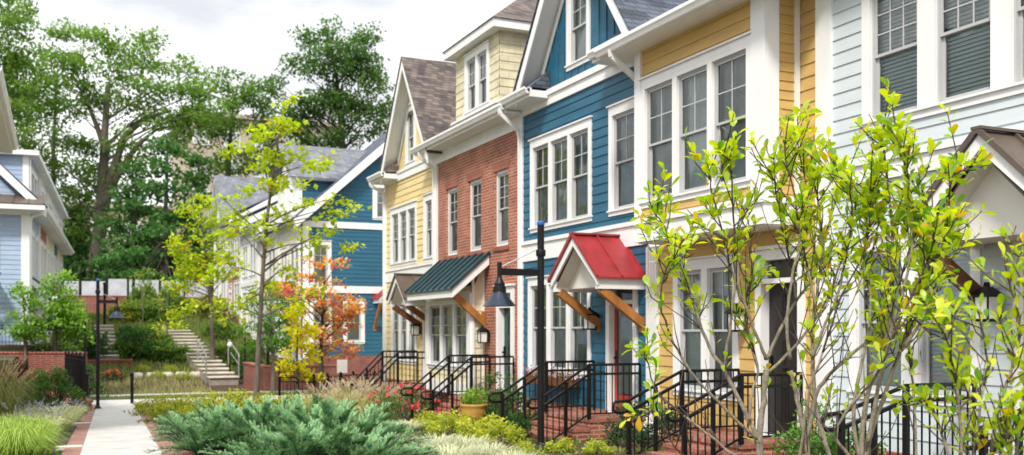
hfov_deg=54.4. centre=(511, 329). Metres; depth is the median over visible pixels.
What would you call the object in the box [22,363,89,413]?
boxwood shrub
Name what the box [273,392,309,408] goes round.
spirea shrub
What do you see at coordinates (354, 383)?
fountain tuft
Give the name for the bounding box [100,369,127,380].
flower clump
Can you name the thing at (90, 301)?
brick wall
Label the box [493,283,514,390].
door
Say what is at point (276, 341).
sapling
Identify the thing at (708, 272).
window
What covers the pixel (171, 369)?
spirea shrub
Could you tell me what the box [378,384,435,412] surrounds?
front steps
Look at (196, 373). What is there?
edging stone
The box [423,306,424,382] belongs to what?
door
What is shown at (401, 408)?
rose bush
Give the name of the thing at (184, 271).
sapling
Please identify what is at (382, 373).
stair railing
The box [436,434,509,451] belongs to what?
pale tuft
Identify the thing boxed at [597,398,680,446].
garden shrub
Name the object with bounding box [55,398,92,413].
liriope clump
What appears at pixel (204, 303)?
hillside shrub
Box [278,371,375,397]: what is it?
metal fence
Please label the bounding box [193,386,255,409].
spirea shrub
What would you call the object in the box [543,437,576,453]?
golden cypress shrub
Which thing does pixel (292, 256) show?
window
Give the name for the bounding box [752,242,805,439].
door
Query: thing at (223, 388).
mulch bed
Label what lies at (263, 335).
door
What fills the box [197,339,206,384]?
handrail
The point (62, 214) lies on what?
row house
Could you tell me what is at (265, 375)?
brick wall
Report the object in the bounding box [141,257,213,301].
thicket
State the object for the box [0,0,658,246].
sky
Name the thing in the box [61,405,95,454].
walkway brick edging
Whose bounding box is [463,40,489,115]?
window
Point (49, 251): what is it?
window
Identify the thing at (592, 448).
golden cypress shrub
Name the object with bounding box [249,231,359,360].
town house
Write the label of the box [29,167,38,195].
window
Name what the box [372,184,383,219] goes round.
window
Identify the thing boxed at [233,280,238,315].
window
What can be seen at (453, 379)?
stair railing
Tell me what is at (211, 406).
juniper shrub
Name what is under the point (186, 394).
cross kerb
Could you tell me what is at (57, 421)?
liriope clump
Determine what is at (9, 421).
lime tuft
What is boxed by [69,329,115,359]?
hillside shrub
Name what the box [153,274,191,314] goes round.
hillside shrub
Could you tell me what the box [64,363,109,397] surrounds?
boxwood shrub
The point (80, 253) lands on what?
conifer tree
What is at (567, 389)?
stair railing
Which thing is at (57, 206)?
row house
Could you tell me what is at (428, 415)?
golden cypress shrub
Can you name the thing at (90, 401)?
brick wall
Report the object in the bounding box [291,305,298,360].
door
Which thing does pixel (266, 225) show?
sapling
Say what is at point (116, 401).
cross path
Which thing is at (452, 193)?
window
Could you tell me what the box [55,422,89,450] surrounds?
walkway stone bands
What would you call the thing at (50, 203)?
window
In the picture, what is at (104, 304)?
black post
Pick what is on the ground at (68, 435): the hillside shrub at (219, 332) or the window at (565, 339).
the hillside shrub at (219, 332)
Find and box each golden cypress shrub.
[411,408,451,430]
[425,408,474,435]
[454,411,503,439]
[471,416,529,444]
[509,438,542,454]
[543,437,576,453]
[582,438,616,454]
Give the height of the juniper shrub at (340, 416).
0.899 m
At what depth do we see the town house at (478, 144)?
24.01 m
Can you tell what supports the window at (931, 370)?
in the town house at (964, 59)
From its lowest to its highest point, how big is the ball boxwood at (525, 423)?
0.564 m
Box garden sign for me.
[337,360,346,383]
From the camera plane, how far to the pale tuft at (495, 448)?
14.13 m
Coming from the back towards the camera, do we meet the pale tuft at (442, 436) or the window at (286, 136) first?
the window at (286, 136)
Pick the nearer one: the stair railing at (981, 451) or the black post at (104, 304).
the stair railing at (981, 451)
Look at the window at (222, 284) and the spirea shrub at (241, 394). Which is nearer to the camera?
the spirea shrub at (241, 394)
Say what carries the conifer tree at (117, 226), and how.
on the ground at (68, 435)
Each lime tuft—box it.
[0,414,23,422]
[0,416,51,432]
[0,423,57,447]
[0,424,73,454]
[3,421,69,452]
[6,415,63,434]
[38,425,62,444]
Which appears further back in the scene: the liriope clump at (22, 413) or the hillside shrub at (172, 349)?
the hillside shrub at (172, 349)
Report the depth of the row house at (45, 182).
43.76 m
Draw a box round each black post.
[103,282,106,324]
[127,277,128,299]
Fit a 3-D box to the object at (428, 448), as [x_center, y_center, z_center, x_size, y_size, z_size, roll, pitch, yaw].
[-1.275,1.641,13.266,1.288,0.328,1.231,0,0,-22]
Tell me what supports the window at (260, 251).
in the town house at (273, 254)
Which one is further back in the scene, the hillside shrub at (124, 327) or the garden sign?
the hillside shrub at (124, 327)
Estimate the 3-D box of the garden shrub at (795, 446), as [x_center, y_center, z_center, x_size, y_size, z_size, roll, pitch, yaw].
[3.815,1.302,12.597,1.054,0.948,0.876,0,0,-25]
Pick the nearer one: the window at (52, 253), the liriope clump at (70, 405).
the liriope clump at (70, 405)
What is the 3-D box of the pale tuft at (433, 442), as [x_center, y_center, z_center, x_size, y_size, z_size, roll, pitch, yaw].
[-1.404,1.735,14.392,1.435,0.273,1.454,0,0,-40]
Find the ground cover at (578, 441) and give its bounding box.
[39,407,793,454]
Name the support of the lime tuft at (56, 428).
on the ground at (68, 435)
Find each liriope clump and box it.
[0,402,46,418]
[13,398,56,415]
[16,406,79,433]
[28,400,67,411]
[33,403,87,430]
[46,398,89,421]
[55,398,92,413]
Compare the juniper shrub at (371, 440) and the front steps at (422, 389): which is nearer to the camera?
the juniper shrub at (371, 440)
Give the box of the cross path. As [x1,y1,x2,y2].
[20,394,335,407]
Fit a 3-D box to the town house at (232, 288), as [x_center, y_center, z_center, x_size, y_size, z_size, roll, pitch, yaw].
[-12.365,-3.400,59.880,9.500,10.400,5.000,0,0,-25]
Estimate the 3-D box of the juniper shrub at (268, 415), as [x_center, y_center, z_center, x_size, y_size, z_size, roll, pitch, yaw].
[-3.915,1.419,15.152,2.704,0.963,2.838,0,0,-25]
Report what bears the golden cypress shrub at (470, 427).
on the mulch bed at (622, 445)
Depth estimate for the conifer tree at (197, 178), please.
73.61 m
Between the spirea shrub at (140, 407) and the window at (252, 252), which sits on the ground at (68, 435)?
the spirea shrub at (140, 407)
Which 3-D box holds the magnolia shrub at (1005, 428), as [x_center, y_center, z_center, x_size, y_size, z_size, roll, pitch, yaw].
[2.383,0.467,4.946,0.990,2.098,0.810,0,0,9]
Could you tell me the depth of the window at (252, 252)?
52.40 m
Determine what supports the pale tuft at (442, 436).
on the mulch bed at (622, 445)
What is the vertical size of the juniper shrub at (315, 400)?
0.914 m
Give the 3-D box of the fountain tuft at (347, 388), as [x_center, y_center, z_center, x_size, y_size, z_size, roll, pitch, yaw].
[-3.745,1.641,23.470,1.692,1.065,1.718,0,0,12]
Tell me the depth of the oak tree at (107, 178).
75.63 m
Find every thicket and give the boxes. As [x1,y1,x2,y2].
[63,255,115,293]
[67,243,140,291]
[91,249,179,280]
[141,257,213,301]
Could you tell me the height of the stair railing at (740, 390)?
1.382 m
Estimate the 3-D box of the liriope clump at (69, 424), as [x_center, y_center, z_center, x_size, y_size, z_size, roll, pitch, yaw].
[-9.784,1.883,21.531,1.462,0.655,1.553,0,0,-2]
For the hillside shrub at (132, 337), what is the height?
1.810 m
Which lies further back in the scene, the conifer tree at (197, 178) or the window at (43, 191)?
the conifer tree at (197, 178)
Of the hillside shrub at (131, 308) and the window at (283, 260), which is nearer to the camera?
the window at (283, 260)
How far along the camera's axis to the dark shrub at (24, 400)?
23.49 m
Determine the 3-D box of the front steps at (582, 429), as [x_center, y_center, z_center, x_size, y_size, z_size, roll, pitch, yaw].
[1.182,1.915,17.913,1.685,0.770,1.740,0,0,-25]
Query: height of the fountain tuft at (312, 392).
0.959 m
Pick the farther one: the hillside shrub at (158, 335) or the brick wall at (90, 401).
the hillside shrub at (158, 335)
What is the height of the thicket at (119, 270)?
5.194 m
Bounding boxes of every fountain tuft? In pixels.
[298,381,342,408]
[316,377,360,400]
[318,388,367,425]
[321,378,378,420]
[341,375,387,404]
[354,382,403,421]
[371,379,411,413]
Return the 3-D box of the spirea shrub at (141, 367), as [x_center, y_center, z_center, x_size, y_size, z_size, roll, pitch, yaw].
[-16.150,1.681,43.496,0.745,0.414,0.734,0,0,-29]
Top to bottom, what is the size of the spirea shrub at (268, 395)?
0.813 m
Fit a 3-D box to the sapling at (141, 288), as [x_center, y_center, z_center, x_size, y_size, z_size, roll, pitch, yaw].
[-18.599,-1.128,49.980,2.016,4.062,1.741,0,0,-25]
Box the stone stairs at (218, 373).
[164,330,238,385]
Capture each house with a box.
[0,66,17,153]
[0,149,57,345]
[39,172,61,343]
[47,185,66,342]
[52,198,70,317]
[58,207,74,307]
[208,175,277,314]
[220,201,277,322]
[235,212,277,341]
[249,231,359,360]
[265,133,385,387]
[366,56,455,398]
[404,0,536,410]
[497,0,687,420]
[594,0,833,442]
[831,0,1023,454]
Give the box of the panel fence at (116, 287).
[63,276,207,296]
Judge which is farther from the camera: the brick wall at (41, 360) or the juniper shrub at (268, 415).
the brick wall at (41, 360)
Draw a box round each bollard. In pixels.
[86,372,88,397]
[130,372,133,402]
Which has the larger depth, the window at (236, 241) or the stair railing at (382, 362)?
the window at (236, 241)
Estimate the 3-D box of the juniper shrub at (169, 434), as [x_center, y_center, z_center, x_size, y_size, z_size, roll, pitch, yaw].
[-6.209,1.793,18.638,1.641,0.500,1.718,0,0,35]
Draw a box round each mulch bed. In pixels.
[89,374,249,394]
[352,412,670,454]
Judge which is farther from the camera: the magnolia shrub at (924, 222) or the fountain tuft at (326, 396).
the fountain tuft at (326, 396)
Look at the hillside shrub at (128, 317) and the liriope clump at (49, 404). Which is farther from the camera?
the hillside shrub at (128, 317)
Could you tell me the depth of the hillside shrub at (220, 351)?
46.10 m
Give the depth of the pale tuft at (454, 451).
13.47 m
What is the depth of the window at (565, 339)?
20.79 m
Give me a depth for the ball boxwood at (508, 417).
18.60 m
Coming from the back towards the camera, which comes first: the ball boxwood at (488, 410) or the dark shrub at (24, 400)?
the dark shrub at (24, 400)
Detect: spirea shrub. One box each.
[131,393,174,412]
[134,364,150,370]
[143,391,200,419]
[149,370,166,378]
[163,364,177,371]
[169,400,212,420]
[171,389,225,413]
[173,371,194,379]
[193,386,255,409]
[220,389,263,403]
[248,391,297,408]
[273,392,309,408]
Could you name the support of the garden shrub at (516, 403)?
on the mulch bed at (622, 445)
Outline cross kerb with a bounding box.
[89,389,334,396]
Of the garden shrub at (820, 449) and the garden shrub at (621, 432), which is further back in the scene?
the garden shrub at (621, 432)
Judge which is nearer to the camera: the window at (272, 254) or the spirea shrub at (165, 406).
the spirea shrub at (165, 406)
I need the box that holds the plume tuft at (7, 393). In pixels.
[0,357,47,416]
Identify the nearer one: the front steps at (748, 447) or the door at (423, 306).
the front steps at (748, 447)
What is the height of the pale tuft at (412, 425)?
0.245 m
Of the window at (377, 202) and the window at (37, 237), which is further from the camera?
the window at (377, 202)
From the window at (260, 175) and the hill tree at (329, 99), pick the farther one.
the window at (260, 175)
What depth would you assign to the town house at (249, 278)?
53.36 m
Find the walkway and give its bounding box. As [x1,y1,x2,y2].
[80,403,161,454]
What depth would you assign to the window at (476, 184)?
24.93 m
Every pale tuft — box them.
[389,419,428,430]
[390,438,455,450]
[412,432,473,446]
[416,443,490,454]
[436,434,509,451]
[454,441,532,454]
[484,449,549,454]
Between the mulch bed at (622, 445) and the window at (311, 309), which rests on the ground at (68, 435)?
the mulch bed at (622, 445)
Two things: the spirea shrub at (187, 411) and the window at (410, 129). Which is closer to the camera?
the spirea shrub at (187, 411)
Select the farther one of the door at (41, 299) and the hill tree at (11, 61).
the hill tree at (11, 61)
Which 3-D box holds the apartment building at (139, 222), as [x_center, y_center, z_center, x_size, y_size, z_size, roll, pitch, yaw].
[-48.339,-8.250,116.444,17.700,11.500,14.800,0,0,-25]
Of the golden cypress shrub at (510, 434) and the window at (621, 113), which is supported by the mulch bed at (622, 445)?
the golden cypress shrub at (510, 434)
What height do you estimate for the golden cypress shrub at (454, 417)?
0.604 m
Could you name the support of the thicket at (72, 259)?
on the ground at (68, 435)
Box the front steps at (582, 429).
[527,410,643,441]
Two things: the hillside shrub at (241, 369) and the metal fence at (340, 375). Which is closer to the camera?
the metal fence at (340, 375)
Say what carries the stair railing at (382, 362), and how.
attached to the front steps at (422, 389)
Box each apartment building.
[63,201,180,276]
[169,111,337,253]
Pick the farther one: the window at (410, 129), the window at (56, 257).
the window at (56, 257)
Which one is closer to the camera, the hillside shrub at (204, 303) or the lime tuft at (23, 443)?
the lime tuft at (23, 443)
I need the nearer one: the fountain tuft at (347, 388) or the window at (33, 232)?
the fountain tuft at (347, 388)
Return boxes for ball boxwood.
[486,406,496,417]
[487,409,515,421]
[504,412,534,437]
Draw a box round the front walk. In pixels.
[170,438,504,454]
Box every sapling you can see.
[1,281,46,366]
[14,268,95,351]
[121,267,162,326]
[150,193,246,359]
[154,290,180,335]
[197,91,371,403]
[235,283,307,391]
[275,301,326,394]
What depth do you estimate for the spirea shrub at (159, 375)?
42.36 m
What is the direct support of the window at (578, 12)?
in the town house at (570, 97)
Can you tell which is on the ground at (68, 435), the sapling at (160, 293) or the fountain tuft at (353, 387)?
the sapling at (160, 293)
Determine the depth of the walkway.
19.39 m
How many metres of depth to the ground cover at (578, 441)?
16.15 m
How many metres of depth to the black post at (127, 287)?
63.94 m
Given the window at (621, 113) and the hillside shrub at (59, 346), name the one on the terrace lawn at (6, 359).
the hillside shrub at (59, 346)
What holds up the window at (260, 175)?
in the apartment building at (244, 138)
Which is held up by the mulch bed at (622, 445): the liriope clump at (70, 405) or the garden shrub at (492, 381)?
the garden shrub at (492, 381)
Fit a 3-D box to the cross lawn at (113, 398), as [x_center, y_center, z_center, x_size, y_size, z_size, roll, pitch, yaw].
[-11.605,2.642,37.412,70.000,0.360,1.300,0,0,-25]
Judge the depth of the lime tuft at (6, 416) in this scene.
18.76 m
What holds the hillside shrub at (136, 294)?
on the ground at (68, 435)
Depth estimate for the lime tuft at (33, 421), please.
17.71 m
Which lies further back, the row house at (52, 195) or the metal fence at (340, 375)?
the row house at (52, 195)
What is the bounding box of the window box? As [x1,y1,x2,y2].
[524,365,579,386]
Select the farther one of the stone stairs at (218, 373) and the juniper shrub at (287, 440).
the stone stairs at (218, 373)
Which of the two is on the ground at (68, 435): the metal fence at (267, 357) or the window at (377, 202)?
the metal fence at (267, 357)
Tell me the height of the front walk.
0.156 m
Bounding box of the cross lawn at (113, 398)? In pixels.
[34,391,376,401]
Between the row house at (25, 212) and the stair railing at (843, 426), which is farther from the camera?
the row house at (25, 212)
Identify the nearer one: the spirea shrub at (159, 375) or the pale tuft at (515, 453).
the pale tuft at (515, 453)
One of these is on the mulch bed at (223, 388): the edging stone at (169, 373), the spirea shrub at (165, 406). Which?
the edging stone at (169, 373)
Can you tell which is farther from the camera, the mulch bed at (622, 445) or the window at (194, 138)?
the window at (194, 138)
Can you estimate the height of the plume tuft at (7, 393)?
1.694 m
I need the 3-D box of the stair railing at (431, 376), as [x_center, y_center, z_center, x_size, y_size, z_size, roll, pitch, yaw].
[-1.536,1.429,23.147,2.217,1.702,0.056,0,0,-25]
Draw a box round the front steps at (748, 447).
[644,431,803,454]
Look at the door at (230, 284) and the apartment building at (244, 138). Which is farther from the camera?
the apartment building at (244, 138)
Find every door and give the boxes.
[40,291,42,343]
[216,279,218,297]
[228,283,231,313]
[242,292,246,331]
[261,303,264,347]
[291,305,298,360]
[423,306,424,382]
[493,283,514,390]
[605,289,638,411]
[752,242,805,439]
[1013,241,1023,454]
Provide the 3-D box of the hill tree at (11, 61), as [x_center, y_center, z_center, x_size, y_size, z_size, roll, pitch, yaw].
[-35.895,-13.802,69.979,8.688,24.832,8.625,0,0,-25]
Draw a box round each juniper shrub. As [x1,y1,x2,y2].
[142,404,262,454]
[148,400,258,436]
[150,412,198,438]
[160,392,305,453]
[197,438,314,454]
[227,416,370,454]
[256,393,362,422]
[273,396,414,447]
[298,425,437,454]
[357,416,441,446]
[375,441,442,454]
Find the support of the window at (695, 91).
in the town house at (700, 66)
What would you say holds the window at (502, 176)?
in the town house at (478, 144)
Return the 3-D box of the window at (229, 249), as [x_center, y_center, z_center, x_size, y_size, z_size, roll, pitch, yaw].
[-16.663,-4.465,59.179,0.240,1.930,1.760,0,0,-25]
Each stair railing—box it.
[342,350,417,389]
[355,351,424,396]
[400,354,489,417]
[420,356,513,417]
[488,360,594,428]
[527,363,640,441]
[611,368,739,454]
[666,372,802,454]
[820,382,975,454]
[959,408,1023,454]
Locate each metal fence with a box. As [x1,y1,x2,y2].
[0,322,85,352]
[64,350,85,399]
[244,337,290,364]
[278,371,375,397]
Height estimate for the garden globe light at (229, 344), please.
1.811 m
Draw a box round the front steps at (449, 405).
[410,395,515,423]
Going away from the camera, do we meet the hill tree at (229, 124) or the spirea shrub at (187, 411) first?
the spirea shrub at (187, 411)
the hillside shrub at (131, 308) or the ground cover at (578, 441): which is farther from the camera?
the hillside shrub at (131, 308)
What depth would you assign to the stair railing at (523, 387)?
18.53 m
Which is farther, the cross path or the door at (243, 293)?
the door at (243, 293)
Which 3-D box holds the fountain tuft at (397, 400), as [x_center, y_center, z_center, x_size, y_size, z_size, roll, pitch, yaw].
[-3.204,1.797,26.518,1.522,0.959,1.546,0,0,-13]
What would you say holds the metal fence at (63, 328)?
on the brick wall at (41, 360)
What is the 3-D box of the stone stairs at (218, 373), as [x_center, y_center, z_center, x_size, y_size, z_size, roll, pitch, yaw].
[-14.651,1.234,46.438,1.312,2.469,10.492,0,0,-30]
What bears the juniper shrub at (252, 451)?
on the ground at (68, 435)
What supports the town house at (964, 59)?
on the ground at (68, 435)
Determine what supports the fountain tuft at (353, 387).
on the mulch bed at (622, 445)
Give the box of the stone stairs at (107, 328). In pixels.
[94,325,118,359]
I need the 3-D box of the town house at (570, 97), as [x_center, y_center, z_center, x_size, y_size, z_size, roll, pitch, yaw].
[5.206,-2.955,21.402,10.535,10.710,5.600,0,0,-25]
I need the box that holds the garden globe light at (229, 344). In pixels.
[227,342,232,371]
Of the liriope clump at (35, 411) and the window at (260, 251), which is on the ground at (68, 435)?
the liriope clump at (35, 411)
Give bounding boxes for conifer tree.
[63,206,115,280]
[80,157,181,294]
[108,134,213,298]
[147,149,214,296]
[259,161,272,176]
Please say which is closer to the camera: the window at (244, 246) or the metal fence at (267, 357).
the metal fence at (267, 357)
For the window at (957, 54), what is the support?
in the town house at (964, 59)
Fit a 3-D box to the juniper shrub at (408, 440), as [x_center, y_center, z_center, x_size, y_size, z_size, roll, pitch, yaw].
[-2.012,1.542,14.325,2.044,0.589,1.946,0,0,0]
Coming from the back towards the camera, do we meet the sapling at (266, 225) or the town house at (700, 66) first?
the sapling at (266, 225)
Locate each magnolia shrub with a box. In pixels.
[619,106,893,454]
[765,99,944,454]
[793,77,996,454]
[885,223,1023,454]
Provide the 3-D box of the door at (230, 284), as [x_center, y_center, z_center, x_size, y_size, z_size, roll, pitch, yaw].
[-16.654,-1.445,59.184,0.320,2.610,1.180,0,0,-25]
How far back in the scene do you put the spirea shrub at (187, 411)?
22.90 m
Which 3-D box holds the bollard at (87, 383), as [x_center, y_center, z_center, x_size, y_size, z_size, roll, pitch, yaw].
[-14.086,2.062,33.000,0.140,1.320,0.133,0,0,-25]
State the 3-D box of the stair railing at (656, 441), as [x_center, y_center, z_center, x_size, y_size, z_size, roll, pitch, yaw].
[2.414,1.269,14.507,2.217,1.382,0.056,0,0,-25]
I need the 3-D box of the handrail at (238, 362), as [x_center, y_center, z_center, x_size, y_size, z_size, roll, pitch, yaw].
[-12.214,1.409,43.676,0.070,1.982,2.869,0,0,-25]
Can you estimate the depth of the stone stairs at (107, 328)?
47.76 m
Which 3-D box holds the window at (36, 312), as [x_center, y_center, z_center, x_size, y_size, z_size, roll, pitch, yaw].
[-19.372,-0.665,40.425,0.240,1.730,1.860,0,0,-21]
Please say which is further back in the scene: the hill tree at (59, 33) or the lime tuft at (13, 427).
the hill tree at (59, 33)
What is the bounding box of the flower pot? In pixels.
[459,387,487,423]
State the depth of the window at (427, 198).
27.86 m
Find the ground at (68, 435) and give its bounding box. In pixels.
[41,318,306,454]
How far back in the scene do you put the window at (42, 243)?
42.95 m
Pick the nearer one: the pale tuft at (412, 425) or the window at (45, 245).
the pale tuft at (412, 425)
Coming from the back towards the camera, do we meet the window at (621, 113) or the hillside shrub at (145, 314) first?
the hillside shrub at (145, 314)
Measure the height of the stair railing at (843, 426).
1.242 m
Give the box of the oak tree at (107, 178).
[14,23,246,279]
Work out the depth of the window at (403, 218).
29.92 m
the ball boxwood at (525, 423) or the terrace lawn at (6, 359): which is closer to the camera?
the ball boxwood at (525, 423)
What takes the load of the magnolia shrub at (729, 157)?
on the ground at (68, 435)
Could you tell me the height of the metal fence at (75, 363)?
1.604 m
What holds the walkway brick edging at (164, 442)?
on the ground at (68, 435)
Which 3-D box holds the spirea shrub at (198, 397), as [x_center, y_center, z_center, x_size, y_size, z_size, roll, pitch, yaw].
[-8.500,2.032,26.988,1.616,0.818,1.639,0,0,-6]
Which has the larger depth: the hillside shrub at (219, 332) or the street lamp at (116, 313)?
the hillside shrub at (219, 332)
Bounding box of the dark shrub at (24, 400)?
[9,391,32,412]
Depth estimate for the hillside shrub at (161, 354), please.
45.65 m
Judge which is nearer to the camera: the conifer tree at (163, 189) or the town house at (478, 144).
the town house at (478, 144)
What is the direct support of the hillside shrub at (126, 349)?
on the ground at (68, 435)
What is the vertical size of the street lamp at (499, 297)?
3.691 m
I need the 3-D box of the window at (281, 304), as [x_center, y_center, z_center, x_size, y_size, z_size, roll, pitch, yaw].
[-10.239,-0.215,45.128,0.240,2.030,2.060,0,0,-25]
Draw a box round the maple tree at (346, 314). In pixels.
[273,255,370,393]
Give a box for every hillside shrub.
[40,341,79,351]
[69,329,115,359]
[106,300,143,321]
[108,334,147,358]
[110,324,163,361]
[112,322,143,338]
[116,296,154,322]
[116,319,163,340]
[123,270,156,305]
[128,336,166,360]
[131,303,163,321]
[134,295,174,323]
[138,327,165,341]
[147,338,182,361]
[149,339,194,363]
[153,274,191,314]
[157,329,173,343]
[187,291,232,321]
[199,316,242,340]
[205,340,253,364]
[231,356,263,378]
[263,356,294,364]
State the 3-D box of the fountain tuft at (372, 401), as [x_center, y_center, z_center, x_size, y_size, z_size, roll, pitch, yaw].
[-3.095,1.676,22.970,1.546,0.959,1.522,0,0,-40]
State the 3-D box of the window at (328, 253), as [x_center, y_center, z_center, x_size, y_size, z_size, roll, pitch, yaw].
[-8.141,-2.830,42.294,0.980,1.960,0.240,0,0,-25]
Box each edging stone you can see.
[134,373,142,377]
[163,372,172,376]
[190,372,199,376]
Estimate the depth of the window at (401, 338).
29.93 m
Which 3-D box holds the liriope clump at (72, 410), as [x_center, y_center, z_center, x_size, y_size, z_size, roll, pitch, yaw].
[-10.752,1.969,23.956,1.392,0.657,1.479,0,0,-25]
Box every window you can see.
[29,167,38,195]
[32,229,35,277]
[34,291,38,334]
[35,234,39,280]
[39,185,45,203]
[40,239,44,283]
[44,244,46,285]
[48,198,52,211]
[48,248,50,284]
[51,252,53,288]
[55,257,57,280]
[193,129,208,144]
[221,276,224,297]
[224,132,239,147]
[224,161,239,175]
[228,238,232,271]
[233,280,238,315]
[234,237,238,268]
[242,242,247,278]
[248,290,255,327]
[249,240,255,277]
[255,162,270,177]
[259,249,265,286]
[267,304,275,341]
[268,245,275,281]
[279,246,287,281]
[280,304,288,346]
[284,136,299,144]
[289,242,299,285]
[309,298,331,343]
[310,240,331,285]
[343,299,365,343]
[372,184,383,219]
[389,200,416,267]
[389,307,416,364]
[404,103,415,166]
[422,192,431,261]
[426,298,467,370]
[448,187,456,255]
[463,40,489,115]
[471,178,480,250]
[497,169,507,246]
[526,275,591,378]
[528,115,592,232]
[564,0,590,71]
[606,96,633,216]
[638,30,751,208]
[672,252,740,400]
[845,232,983,408]
[859,0,1023,131]
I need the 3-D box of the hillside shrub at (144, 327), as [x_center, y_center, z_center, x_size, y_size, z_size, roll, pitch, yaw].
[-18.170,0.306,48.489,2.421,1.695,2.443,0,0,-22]
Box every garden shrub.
[473,369,522,412]
[486,385,536,428]
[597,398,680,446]
[767,397,850,454]
[809,423,888,454]
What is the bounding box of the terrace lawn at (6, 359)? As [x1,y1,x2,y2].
[0,342,51,407]
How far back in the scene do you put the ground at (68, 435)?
44.88 m
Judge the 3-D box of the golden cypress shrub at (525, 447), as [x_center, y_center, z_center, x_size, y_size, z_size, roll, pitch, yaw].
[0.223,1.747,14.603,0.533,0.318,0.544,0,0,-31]
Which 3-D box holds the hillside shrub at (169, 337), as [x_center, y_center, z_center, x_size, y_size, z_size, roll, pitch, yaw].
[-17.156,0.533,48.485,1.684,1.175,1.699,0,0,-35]
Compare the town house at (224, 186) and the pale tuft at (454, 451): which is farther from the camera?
the town house at (224, 186)
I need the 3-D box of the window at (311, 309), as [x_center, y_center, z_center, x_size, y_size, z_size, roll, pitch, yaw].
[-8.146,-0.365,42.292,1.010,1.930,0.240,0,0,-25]
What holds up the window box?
attached to the town house at (570, 97)
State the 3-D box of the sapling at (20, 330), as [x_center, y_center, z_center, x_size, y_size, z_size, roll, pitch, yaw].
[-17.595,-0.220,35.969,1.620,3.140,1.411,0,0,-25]
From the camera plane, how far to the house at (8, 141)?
21.72 m
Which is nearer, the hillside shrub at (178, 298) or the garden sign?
the garden sign
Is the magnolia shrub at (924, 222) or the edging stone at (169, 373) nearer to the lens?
the magnolia shrub at (924, 222)
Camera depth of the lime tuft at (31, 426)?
15.55 m
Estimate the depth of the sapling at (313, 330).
29.96 m
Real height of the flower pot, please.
0.764 m
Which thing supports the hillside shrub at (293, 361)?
on the ground at (68, 435)
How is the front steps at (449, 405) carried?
on the ground at (68, 435)
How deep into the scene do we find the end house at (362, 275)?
42.94 m
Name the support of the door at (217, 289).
in the town house at (224, 186)
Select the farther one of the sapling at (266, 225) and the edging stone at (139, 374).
the edging stone at (139, 374)
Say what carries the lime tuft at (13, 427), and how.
on the ground at (68, 435)
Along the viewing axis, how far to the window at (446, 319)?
25.77 m
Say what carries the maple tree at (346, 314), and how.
on the ground at (68, 435)
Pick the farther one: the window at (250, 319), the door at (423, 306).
the window at (250, 319)
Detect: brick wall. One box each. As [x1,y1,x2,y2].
[0,352,87,396]
[63,393,92,410]
[64,295,200,313]
[87,359,132,365]
[243,362,344,390]
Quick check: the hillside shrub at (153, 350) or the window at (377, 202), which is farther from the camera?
the hillside shrub at (153, 350)
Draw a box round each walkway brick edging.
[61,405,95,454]
[135,405,181,454]
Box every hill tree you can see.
[0,0,66,148]
[8,17,97,207]
[163,65,287,187]
[253,13,395,155]
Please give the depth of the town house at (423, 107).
28.67 m
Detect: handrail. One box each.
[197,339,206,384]
[228,339,239,383]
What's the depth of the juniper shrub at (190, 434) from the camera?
14.74 m
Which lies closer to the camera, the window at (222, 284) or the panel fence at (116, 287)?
the window at (222, 284)
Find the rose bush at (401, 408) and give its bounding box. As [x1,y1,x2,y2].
[357,383,442,422]
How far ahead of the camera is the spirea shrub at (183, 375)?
42.51 m
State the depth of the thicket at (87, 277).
73.76 m
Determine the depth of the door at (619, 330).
18.44 m
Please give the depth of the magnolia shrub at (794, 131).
5.95 m
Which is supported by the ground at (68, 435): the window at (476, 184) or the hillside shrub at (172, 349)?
the hillside shrub at (172, 349)
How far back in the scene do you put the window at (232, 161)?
113.10 m
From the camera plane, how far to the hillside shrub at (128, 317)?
54.48 m
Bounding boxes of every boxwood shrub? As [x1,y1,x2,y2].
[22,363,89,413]
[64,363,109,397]
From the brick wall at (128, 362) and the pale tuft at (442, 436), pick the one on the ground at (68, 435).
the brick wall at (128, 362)
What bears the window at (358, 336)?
in the end house at (362, 275)
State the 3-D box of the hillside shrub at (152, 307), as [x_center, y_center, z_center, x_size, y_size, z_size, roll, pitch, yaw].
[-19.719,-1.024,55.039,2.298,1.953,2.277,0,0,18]
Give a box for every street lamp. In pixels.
[94,279,124,408]
[483,221,548,451]
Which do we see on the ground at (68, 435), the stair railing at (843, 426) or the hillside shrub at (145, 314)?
the hillside shrub at (145, 314)
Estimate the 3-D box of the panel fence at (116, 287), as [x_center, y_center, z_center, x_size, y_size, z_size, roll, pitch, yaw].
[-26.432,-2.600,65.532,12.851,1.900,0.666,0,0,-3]
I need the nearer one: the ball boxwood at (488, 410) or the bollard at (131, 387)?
the ball boxwood at (488, 410)
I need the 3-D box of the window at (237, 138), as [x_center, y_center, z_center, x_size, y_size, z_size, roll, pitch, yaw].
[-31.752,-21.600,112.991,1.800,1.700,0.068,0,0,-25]
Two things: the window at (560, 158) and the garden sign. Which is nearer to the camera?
the window at (560, 158)
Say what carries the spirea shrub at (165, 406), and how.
on the ground at (68, 435)
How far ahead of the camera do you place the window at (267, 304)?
47.83 m

